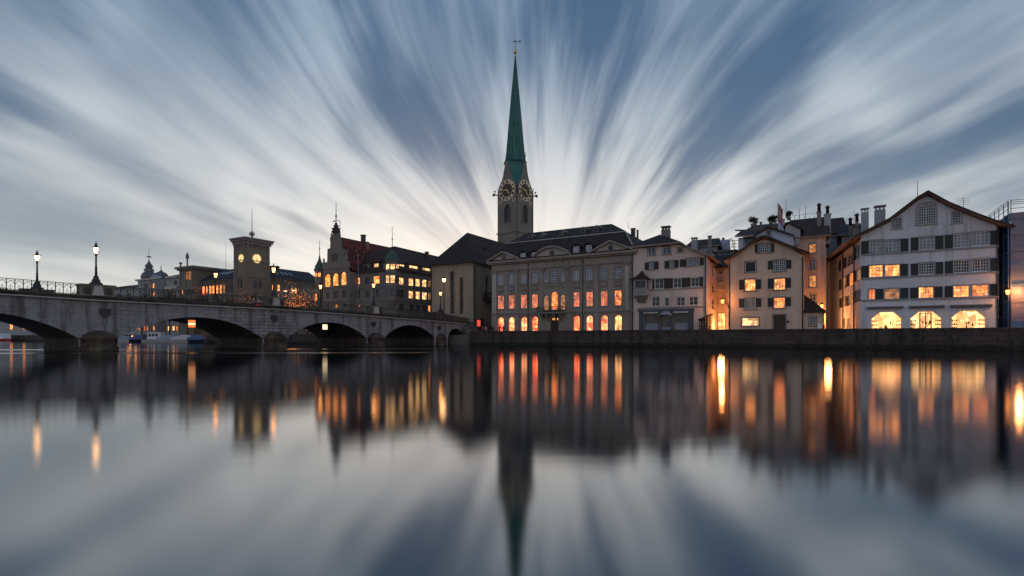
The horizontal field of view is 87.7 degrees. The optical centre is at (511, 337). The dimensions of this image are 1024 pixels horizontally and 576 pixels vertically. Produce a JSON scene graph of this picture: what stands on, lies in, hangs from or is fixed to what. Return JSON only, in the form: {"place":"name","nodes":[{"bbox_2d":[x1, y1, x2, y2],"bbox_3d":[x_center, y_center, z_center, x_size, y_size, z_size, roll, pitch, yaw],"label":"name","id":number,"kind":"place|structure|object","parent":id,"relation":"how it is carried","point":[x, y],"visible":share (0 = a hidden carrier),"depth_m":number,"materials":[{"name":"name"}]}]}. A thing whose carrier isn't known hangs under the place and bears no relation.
{"place":"outdoors","nodes":[
{"label":"outdoors","id":0,"kind":"place"},
{"bbox_2d":[166,288,206,333],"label":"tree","id":1,"kind":"object","parent":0,"point":[192,291],"visible":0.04,"depth_m":154.02,"materials":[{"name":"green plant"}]},
{"bbox_2d":[449,335,469,344],"bbox_3d":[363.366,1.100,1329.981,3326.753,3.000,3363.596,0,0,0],"label":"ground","id":2,"kind":"structure","parent":0,"point":[458,340],"depth_m":102.94,"materials":[{"name":"grey concrete"}]},
{"bbox_2d":[0,322,36,334],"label":"lakeside house","id":3,"kind":"structure","parent":2,"relation":"on","point":[7,328],"depth_m":243.79,"materials":[{"name":"grey"}]},
{"bbox_2d":[115,285,137,334],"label":"building","id":4,"kind":"structure","parent":2,"relation":"on","point":[124,292],"depth_m":187.27,"materials":[{"name":"grey glass"}]},
{"bbox_2d":[135,256,178,334],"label":"domed building","id":5,"kind":"structure","parent":2,"relation":"on","point":[161,280],"depth_m":174.08,"materials":[{"name":"stone"}]},
{"bbox_2d":[10,334,448,344],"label":"quay wall","id":6,"kind":"structure","parent":2,"relation":"on","point":[304,338],"depth_m":141.40,"materials":[{"name":"stone"}]},
{"bbox_2d":[0,277,477,350],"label":"stone bridge","id":7,"kind":"structure","parent":2,"relation":"on","point":[90,317],"depth_m":68.76,"materials":[{"name":"stone"}]},
{"bbox_2d":[30,250,43,288],"bbox_3d":[-56.960,-8.084,63.970,1.146,4.720,1.146,0,0,-22],"label":"street lamp","id":8,"kind":"object","parent":7,"relation":"on","point":[37,256],"visible":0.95,"depth_m":63.86,"materials":[{"name":"metal"}]},
{"bbox_2d":[89,242,102,284],"bbox_3d":[-45.210,-8.033,57.970,1.146,4.720,1.146,0,0,-22],"label":"street lamp","id":9,"kind":"object","parent":7,"relation":"on","point":[95,279],"visible":0.99,"depth_m":57.86,"materials":[{"name":"metal"}]},
{"bbox_2d":[269,263,277,296],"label":"street lamp","id":10,"kind":"object","parent":7,"relation":"on","point":[273,292],"visible":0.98,"depth_m":73.93,"materials":[{"name":"metal"}]},
{"bbox_2d":[174,231,314,334],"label":"clock building","id":11,"kind":"structure","parent":2,"relation":"on","point":[251,272],"depth_m":158.24,"materials":[{"name":"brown stone"}]},
{"bbox_2d":[283,281,311,333],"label":"tree","id":12,"kind":"object","parent":2,"relation":"on","point":[299,299],"visible":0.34,"depth_m":131.12,"materials":[{"name":"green plant"}]},
{"bbox_2d":[314,215,437,317],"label":"town hall","id":13,"kind":"structure","parent":2,"relation":"on","point":[346,273],"depth_m":128.81,"materials":[{"name":"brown stone"}]},
{"bbox_2d":[340,271,346,285],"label":"window","id":14,"kind":"structure","parent":13,"relation":"in","point":[343,277],"depth_m":128.25,"materials":[{"name":"glass"}]},
{"bbox_2d":[428,233,505,324],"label":"church choir","id":15,"kind":"structure","parent":2,"relation":"on","point":[462,267],"depth_m":113.29,"materials":[{"name":"grey stone"}]},
{"bbox_2d":[451,271,453,313],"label":"window","id":16,"kind":"structure","parent":15,"relation":"in","point":[452,273],"depth_m":113.32,"materials":[{"name":"black glass"}]},
{"bbox_2d":[493,40,537,243],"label":"church tower","id":17,"kind":"structure","parent":2,"relation":"on","point":[515,205],"depth_m":136.63,"materials":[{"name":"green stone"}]},
{"bbox_2d":[503,204,510,223],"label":"belfry window","id":18,"kind":"structure","parent":17,"relation":"in","point":[508,209],"depth_m":136.52,"materials":[{"name":"black glass"}]},
{"bbox_2d":[522,204,527,223],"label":"belfry window","id":19,"kind":"structure","parent":17,"relation":"in","point":[524,214],"depth_m":137.02,"materials":[{"name":"black glass"}]},
{"bbox_2d":[486,224,641,330],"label":"baroque guild hall","id":20,"kind":"structure","parent":2,"relation":"on","point":[568,279],"depth_m":95.90,"materials":[{"name":"grey stone"}]},
{"bbox_2d":[496,274,504,285],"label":"window","id":21,"kind":"structure","parent":20,"relation":"in","point":[500,277],"depth_m":102.26,"materials":[{"name":"grey glass"}]},
{"bbox_2d":[496,295,504,309],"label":"window","id":22,"kind":"structure","parent":20,"relation":"in","point":[500,299],"depth_m":102.29,"materials":[{"name":"orange glass"}]},
{"bbox_2d":[497,316,504,330],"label":"window","id":23,"kind":"structure","parent":20,"relation":"in","point":[501,321],"depth_m":102.32,"materials":[{"name":"orange glass"}]},
{"bbox_2d":[507,294,514,309],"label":"window","id":24,"kind":"structure","parent":20,"relation":"in","point":[511,296],"depth_m":100.96,"materials":[{"name":"orange glass"}]},
{"bbox_2d":[519,272,527,284],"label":"window","id":25,"kind":"structure","parent":20,"relation":"in","point":[524,276],"depth_m":99.68,"materials":[{"name":"grey glass"}]},
{"bbox_2d":[519,293,527,308],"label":"window","id":26,"kind":"structure","parent":20,"relation":"in","point":[523,298],"depth_m":99.68,"materials":[{"name":"orange glass"}]},
{"bbox_2d":[520,316,527,330],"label":"window","id":27,"kind":"structure","parent":20,"relation":"in","point":[524,322],"depth_m":99.81,"materials":[{"name":"orange glass"}]},
{"bbox_2d":[530,293,537,308],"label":"window","id":28,"kind":"structure","parent":20,"relation":"in","point":[534,296],"depth_m":98.62,"materials":[{"name":"orange glass"}]},
{"bbox_2d":[530,271,538,283],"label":"window","id":29,"kind":"structure","parent":20,"relation":"in","point":[534,276],"depth_m":98.60,"materials":[{"name":"grey glass"}]},
{"bbox_2d":[531,315,538,330],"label":"window","id":30,"kind":"structure","parent":20,"relation":"in","point":[535,321],"depth_m":98.64,"materials":[{"name":"orange glass"}]},
{"bbox_2d":[550,269,558,282],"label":"window","id":31,"kind":"structure","parent":20,"relation":"in","point":[553,272],"depth_m":96.50,"materials":[{"name":"grey glass"}]},
{"bbox_2d":[550,291,558,310],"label":"window","id":32,"kind":"structure","parent":20,"relation":"in","point":[553,296],"depth_m":96.59,"materials":[{"name":"orange glass"}]},
{"bbox_2d":[551,318,558,330],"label":"door","id":33,"kind":"structure","parent":20,"relation":"in","point":[554,325],"depth_m":96.78,"materials":[{"name":"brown wood"}]},
{"bbox_2d":[559,293,565,310],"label":"window","id":34,"kind":"structure","parent":20,"relation":"in","point":[562,297],"depth_m":95.70,"materials":[{"name":"orange glass"}]},
{"bbox_2d":[572,291,579,307],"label":"window","id":35,"kind":"structure","parent":20,"relation":"in","point":[576,293],"depth_m":94.36,"materials":[{"name":"orange glass"}]},
{"bbox_2d":[572,314,579,329],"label":"window","id":36,"kind":"structure","parent":20,"relation":"in","point":[577,318],"depth_m":94.61,"materials":[{"name":"orange glass"}]},
{"bbox_2d":[572,269,580,281],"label":"window","id":37,"kind":"structure","parent":20,"relation":"in","point":[576,271],"depth_m":94.36,"materials":[{"name":"grey glass"}]},
{"bbox_2d":[585,268,593,280],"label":"window","id":38,"kind":"structure","parent":20,"relation":"in","point":[589,272],"depth_m":93.14,"materials":[{"name":"grey glass"}]},
{"bbox_2d":[585,290,593,306],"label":"window","id":39,"kind":"structure","parent":20,"relation":"in","point":[589,296],"depth_m":93.14,"materials":[{"name":"orange glass"}]},
{"bbox_2d":[585,314,593,329],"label":"window","id":40,"kind":"structure","parent":20,"relation":"in","point":[590,319],"depth_m":93.35,"materials":[{"name":"orange glass"}]},
{"bbox_2d":[599,267,608,279],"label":"window","id":41,"kind":"structure","parent":20,"relation":"in","point":[603,270],"depth_m":91.77,"materials":[{"name":"grey glass"}]},
{"bbox_2d":[599,290,608,306],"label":"window","id":42,"kind":"structure","parent":20,"relation":"in","point":[603,293],"depth_m":91.77,"materials":[{"name":"orange glass"}]},
{"bbox_2d":[600,314,608,329],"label":"window","id":43,"kind":"structure","parent":20,"relation":"in","point":[604,319],"depth_m":91.99,"materials":[{"name":"orange glass"}]},
{"bbox_2d":[613,266,622,278],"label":"window","id":44,"kind":"structure","parent":20,"relation":"in","point":[618,269],"depth_m":90.61,"materials":[{"name":"grey glass"}]},
{"bbox_2d":[613,289,622,305],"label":"window","id":45,"kind":"structure","parent":20,"relation":"in","point":[618,292],"depth_m":90.61,"materials":[{"name":"orange glass"}]},
{"bbox_2d":[613,313,622,329],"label":"window","id":46,"kind":"structure","parent":20,"relation":"in","point":[618,318],"depth_m":90.74,"materials":[{"name":"yellow glass"}]},
{"bbox_2d":[626,225,721,329],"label":"oriel house","id":47,"kind":"structure","parent":2,"relation":"on","point":[674,284],"depth_m":86.44,"materials":[{"name":"beige paint"}]},
{"bbox_2d":[646,246,655,255],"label":"window","id":48,"kind":"structure","parent":47,"relation":"in","point":[651,251],"depth_m":87.74,"materials":[{"name":"grey glass"}]},
{"bbox_2d":[645,312,658,329],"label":"shop window","id":49,"kind":"structure","parent":47,"relation":"in","point":[652,319],"depth_m":87.89,"materials":[{"name":"grey glass"}]},
{"bbox_2d":[651,296,660,306],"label":"window","id":50,"kind":"structure","parent":47,"relation":"in","point":[655,300],"depth_m":87.41,"materials":[{"name":"grey glass"}]},
{"bbox_2d":[653,277,664,289],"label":"window","id":51,"kind":"structure","parent":47,"relation":"in","point":[658,283],"depth_m":87.07,"materials":[{"name":"grey glass"}]},
{"bbox_2d":[661,315,670,329],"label":"door","id":52,"kind":"structure","parent":47,"relation":"in","point":[665,319],"depth_m":86.69,"materials":[{"name":"black glass"}]},
{"bbox_2d":[661,246,671,254],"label":"window","id":53,"kind":"structure","parent":47,"relation":"in","point":[666,250],"depth_m":86.52,"materials":[{"name":"grey glass"}]},
{"bbox_2d":[672,277,682,288],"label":"window","id":54,"kind":"structure","parent":47,"relation":"in","point":[677,280],"depth_m":85.64,"materials":[{"name":"grey glass"}]},
{"bbox_2d":[675,296,685,306],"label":"window","id":55,"kind":"structure","parent":47,"relation":"in","point":[680,300],"depth_m":85.41,"materials":[{"name":"grey glass"}]},
{"bbox_2d":[674,311,688,329],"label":"shop window","id":56,"kind":"structure","parent":47,"relation":"in","point":[681,320],"depth_m":85.58,"materials":[{"name":"grey glass"}]},
{"bbox_2d":[685,257,700,266],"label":"window","id":57,"kind":"structure","parent":47,"relation":"in","point":[694,261],"depth_m":84.42,"materials":[{"name":"grey glass"}]},
{"bbox_2d":[688,296,698,305],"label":"window","id":58,"kind":"structure","parent":47,"relation":"in","point":[692,300],"depth_m":84.42,"materials":[{"name":"grey glass"}]},
{"bbox_2d":[689,276,699,287],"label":"window","id":59,"kind":"structure","parent":47,"relation":"in","point":[694,281],"depth_m":84.33,"materials":[{"name":"grey glass"}]},
{"bbox_2d":[686,237,722,253],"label":"dark house","id":60,"kind":"structure","parent":2,"relation":"on","point":[700,245],"depth_m":104.45,"materials":[{"name":"grey paint"}]},
{"bbox_2d":[718,238,728,249],"bbox_3d":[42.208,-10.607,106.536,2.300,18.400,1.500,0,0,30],"label":"roof plant room","id":61,"kind":"object","parent":60,"relation":"on","point":[724,243],"visible":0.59,"depth_m":105.72,"materials":[{"name":"grey paint"}]},
{"bbox_2d":[698,313,713,329],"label":"wooden shelter","id":62,"kind":"object","parent":2,"relation":"on","point":[705,326],"visible":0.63,"depth_m":82.02,"materials":[{"name":"brown wood"}]},
{"bbox_2d":[713,255,729,328],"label":"alley house","id":63,"kind":"structure","parent":2,"relation":"on","point":[722,292],"depth_m":91.16,"materials":[{"name":"paint"}]},
{"bbox_2d":[717,312,725,328],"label":"window","id":64,"kind":"structure","parent":63,"relation":"in","point":[721,317],"depth_m":91.34,"materials":[{"name":"glass"}]},
{"bbox_2d":[469,325,1023,349],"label":"quay wall","id":65,"kind":"structure","parent":2,"relation":"on","point":[1002,338],"depth_m":74.60,"materials":[{"name":"stone"}]},
{"bbox_2d":[746,219,786,230],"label":"terrace house","id":66,"kind":"structure","parent":2,"relation":"on","point":[778,225],"depth_m":97.58,"materials":[{"name":"grey paint"}]},
{"bbox_2d":[723,235,810,328],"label":"beige house","id":67,"kind":"structure","parent":2,"relation":"on","point":[766,282],"depth_m":79.13,"materials":[{"name":"paint"}]},
{"bbox_2d":[743,260,756,272],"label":"window","id":68,"kind":"structure","parent":67,"relation":"in","point":[749,266],"depth_m":80.29,"materials":[{"name":"glass"}]},
{"bbox_2d":[743,278,756,291],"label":"window","id":69,"kind":"structure","parent":67,"relation":"in","point":[749,284],"depth_m":80.35,"materials":[{"name":"orange glass"}]},
{"bbox_2d":[743,297,756,309],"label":"window","id":70,"kind":"structure","parent":67,"relation":"in","point":[749,303],"depth_m":80.35,"materials":[{"name":"grey glass"}]},
{"bbox_2d":[740,316,759,326],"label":"window","id":71,"kind":"structure","parent":67,"relation":"in","point":[745,321],"depth_m":80.29,"materials":[{"name":"glass"}]},
{"bbox_2d":[757,242,771,253],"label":"window","id":72,"kind":"structure","parent":67,"relation":"in","point":[763,248],"depth_m":79.34,"materials":[{"name":"grey glass"}]},
{"bbox_2d":[772,258,786,271],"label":"window","id":73,"kind":"structure","parent":67,"relation":"in","point":[779,264],"depth_m":78.34,"materials":[{"name":"grey glass"}]},
{"bbox_2d":[772,277,786,290],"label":"window","id":74,"kind":"structure","parent":67,"relation":"in","point":[779,284],"depth_m":78.34,"materials":[{"name":"orange glass"}]},
{"bbox_2d":[772,296,786,308],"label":"window","id":75,"kind":"structure","parent":67,"relation":"in","point":[779,302],"depth_m":78.34,"materials":[{"name":"orange glass"}]},
{"bbox_2d":[774,315,784,328],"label":"door","id":76,"kind":"structure","parent":67,"relation":"in","point":[779,320],"depth_m":78.38,"materials":[{"name":"brown wood"}]},
{"bbox_2d":[783,203,831,328],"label":"tall house","id":77,"kind":"structure","parent":2,"relation":"on","point":[812,236],"depth_m":87.70,"materials":[{"name":"paint"}]},
{"bbox_2d":[808,243,816,253],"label":"window","id":78,"kind":"structure","parent":77,"relation":"in","point":[812,247],"depth_m":87.56,"materials":[{"name":"orange glass"}]},
{"bbox_2d":[808,258,816,269],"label":"window","id":79,"kind":"structure","parent":77,"relation":"in","point":[813,266],"depth_m":87.49,"materials":[{"name":"grey glass"}]},
{"bbox_2d":[808,274,816,287],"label":"window","id":80,"kind":"structure","parent":77,"relation":"in","point":[812,280],"depth_m":87.56,"materials":[{"name":"orange glass"}]},
{"bbox_2d":[804,295,825,328],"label":"annex","id":81,"kind":"object","parent":2,"relation":"on","point":[814,312],"visible":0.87,"depth_m":76.56,"materials":[{"name":"beige paint"}]},
{"bbox_2d":[808,316,817,325],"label":"window","id":82,"kind":"structure","parent":81,"relation":"in","point":[812,320],"depth_m":76.58,"materials":[{"name":"grey glass"}]},
{"bbox_2d":[826,252,832,328],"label":"rose house","id":83,"kind":"structure","parent":2,"relation":"on","point":[829,294],"depth_m":95.95,"materials":[{"name":"paint"}]},
{"bbox_2d":[826,217,845,328],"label":"building","id":84,"kind":"structure","parent":2,"relation":"on","point":[835,244],"depth_m":97.45,"materials":[{"name":"grey paint"}]},
{"bbox_2d":[837,213,860,253],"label":"slate house","id":85,"kind":"structure","parent":2,"relation":"on","point":[848,231],"depth_m":90.54,"materials":[{"name":"grey paint"}]},
{"bbox_2d":[826,181,1014,328],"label":"guild house","id":86,"kind":"structure","parent":2,"relation":"on","point":[928,259],"depth_m":70.04,"materials":[{"name":"white paint"}]},
{"bbox_2d":[868,288,875,299],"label":"window","id":87,"kind":"structure","parent":86,"relation":"in","point":[871,291],"depth_m":72.75,"materials":[{"name":"orange glass"}]},
{"bbox_2d":[868,264,883,276],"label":"window","id":88,"kind":"structure","parent":86,"relation":"in","point":[875,270],"depth_m":72.51,"materials":[{"name":"glass"}]},
{"bbox_2d":[868,239,884,253],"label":"window","id":89,"kind":"structure","parent":86,"relation":"in","point":[877,245],"depth_m":72.46,"materials":[{"name":"grey glass"}]},
{"bbox_2d":[872,312,900,327],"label":"shop window","id":90,"kind":"structure","parent":86,"relation":"in","point":[881,319],"depth_m":72.19,"materials":[{"name":"yellow glass"}]},
{"bbox_2d":[883,287,900,298],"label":"window","id":91,"kind":"structure","parent":86,"relation":"in","point":[888,293],"depth_m":71.64,"materials":[{"name":"orange glass"}]},
{"bbox_2d":[884,238,900,252],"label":"window","id":92,"kind":"structure","parent":86,"relation":"in","point":[890,245],"depth_m":71.57,"materials":[{"name":"grey glass"}]},
{"bbox_2d":[884,263,900,276],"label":"window","id":93,"kind":"structure","parent":86,"relation":"in","point":[889,269],"depth_m":71.57,"materials":[{"name":"glass"}]},
{"bbox_2d":[890,217,902,229],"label":"window","id":94,"kind":"structure","parent":86,"relation":"in","point":[895,223],"depth_m":71.36,"materials":[{"name":"grey glass"}]},
{"bbox_2d":[919,312,931,327],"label":"door","id":95,"kind":"structure","parent":86,"relation":"in","point":[931,312],"depth_m":69.91,"materials":[{"name":"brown wood"}]},
{"bbox_2d":[917,286,934,297],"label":"window","id":96,"kind":"structure","parent":86,"relation":"in","point":[923,291],"depth_m":69.81,"materials":[{"name":"glass"}]},
{"bbox_2d":[911,311,940,327],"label":"shop window","id":97,"kind":"structure","parent":86,"relation":"in","point":[936,319],"depth_m":70.05,"materials":[{"name":"yellow glass"}]},
{"bbox_2d":[918,235,934,249],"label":"window","id":98,"kind":"structure","parent":86,"relation":"in","point":[925,242],"depth_m":69.74,"materials":[{"name":"grey glass"}]},
{"bbox_2d":[918,261,934,274],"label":"window","id":99,"kind":"structure","parent":86,"relation":"in","point":[923,267],"depth_m":69.81,"materials":[{"name":"grey glass"}]},
{"bbox_2d":[915,201,937,225],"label":"window","id":100,"kind":"structure","parent":86,"relation":"in","point":[926,213],"depth_m":69.81,"materials":[{"name":"grey glass"}]},
{"bbox_2d":[950,211,962,223],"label":"window","id":101,"kind":"structure","parent":86,"relation":"in","point":[956,217],"depth_m":68.23,"materials":[{"name":"grey glass"}]},
{"bbox_2d":[952,232,969,247],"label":"window","id":102,"kind":"structure","parent":86,"relation":"in","point":[959,240],"depth_m":68.05,"materials":[{"name":"grey glass"}]},
{"bbox_2d":[952,284,969,296],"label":"window","id":103,"kind":"structure","parent":86,"relation":"in","point":[958,290],"depth_m":68.03,"materials":[{"name":"glass"}]},
{"bbox_2d":[952,259,970,272],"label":"window","id":104,"kind":"structure","parent":86,"relation":"in","point":[962,266],"depth_m":67.98,"materials":[{"name":"grey glass"}]},
{"bbox_2d":[952,310,984,327],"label":"shop window","id":105,"kind":"structure","parent":86,"relation":"in","point":[964,318],"depth_m":67.91,"materials":[{"name":"yellow glass"}]},
{"bbox_2d":[971,257,989,271],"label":"window","id":106,"kind":"structure","parent":86,"relation":"in","point":[977,264],"depth_m":67.07,"materials":[{"name":"grey glass"}]},
{"bbox_2d":[971,284,989,295],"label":"window","id":107,"kind":"structure","parent":86,"relation":"in","point":[976,289],"depth_m":67.06,"materials":[{"name":"orange glass"}]},
{"bbox_2d":[971,230,990,245],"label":"window","id":108,"kind":"structure","parent":86,"relation":"in","point":[978,238],"depth_m":67.06,"materials":[{"name":"grey glass"}]},
{"bbox_2d":[987,199,1023,326],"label":"scaffolded building","id":109,"kind":"structure","parent":2,"relation":"on","point":[1011,273],"depth_m":65.01,"materials":[{"name":"paint"}]},
{"bbox_2d":[0,341,1023,575],"bbox_3d":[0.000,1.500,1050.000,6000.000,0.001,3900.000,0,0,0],"label":"river","id":110,"kind":"structure","parent":0,"point":[170,459],"depth_m":6.43,"materials":[{"name":"black liquid"}]},
{"bbox_2d":[128,335,146,341],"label":"moored boat","id":111,"kind":"object","parent":110,"relation":"on","point":[136,338],"visible":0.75,"depth_m":154.97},
{"bbox_2d":[141,332,164,341],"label":"moored boat","id":112,"kind":"object","parent":110,"relation":"on","point":[152,335],"visible":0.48,"depth_m":149.29,"materials":[{"name":"white glass"}]},
{"bbox_2d":[156,335,177,342],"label":"moored boat","id":113,"kind":"object","parent":110,"relation":"on","point":[164,339],"visible":0.51,"depth_m":145.65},
{"bbox_2d":[170,335,190,342],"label":"moored boat","id":114,"kind":"object","parent":110,"relation":"on","point":[180,339],"visible":0.59,"depth_m":142.72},
{"bbox_2d":[187,335,206,342],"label":"moored boat","id":115,"kind":"object","parent":110,"relation":"on","point":[196,339],"visible":0.88,"depth_m":139.72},
{"bbox_2d":[0,0,1023,293],"label":"sky","id":116,"kind":"structure","parent":0,"point":[164,131],"materials":[{"name":"blue"}]},
{"bbox_2d":[714,226,794,255],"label":"white house","id":117,"kind":"structure","parent":0,"point":[748,236],"depth_m":87.74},
{"bbox_2d":[777,203,782,226],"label":"flag","id":118,"kind":"object","parent":117,"relation":"on","point":[780,214],"visible":1,"depth_m":90.73,"materials":[{"name":"red fabric"}]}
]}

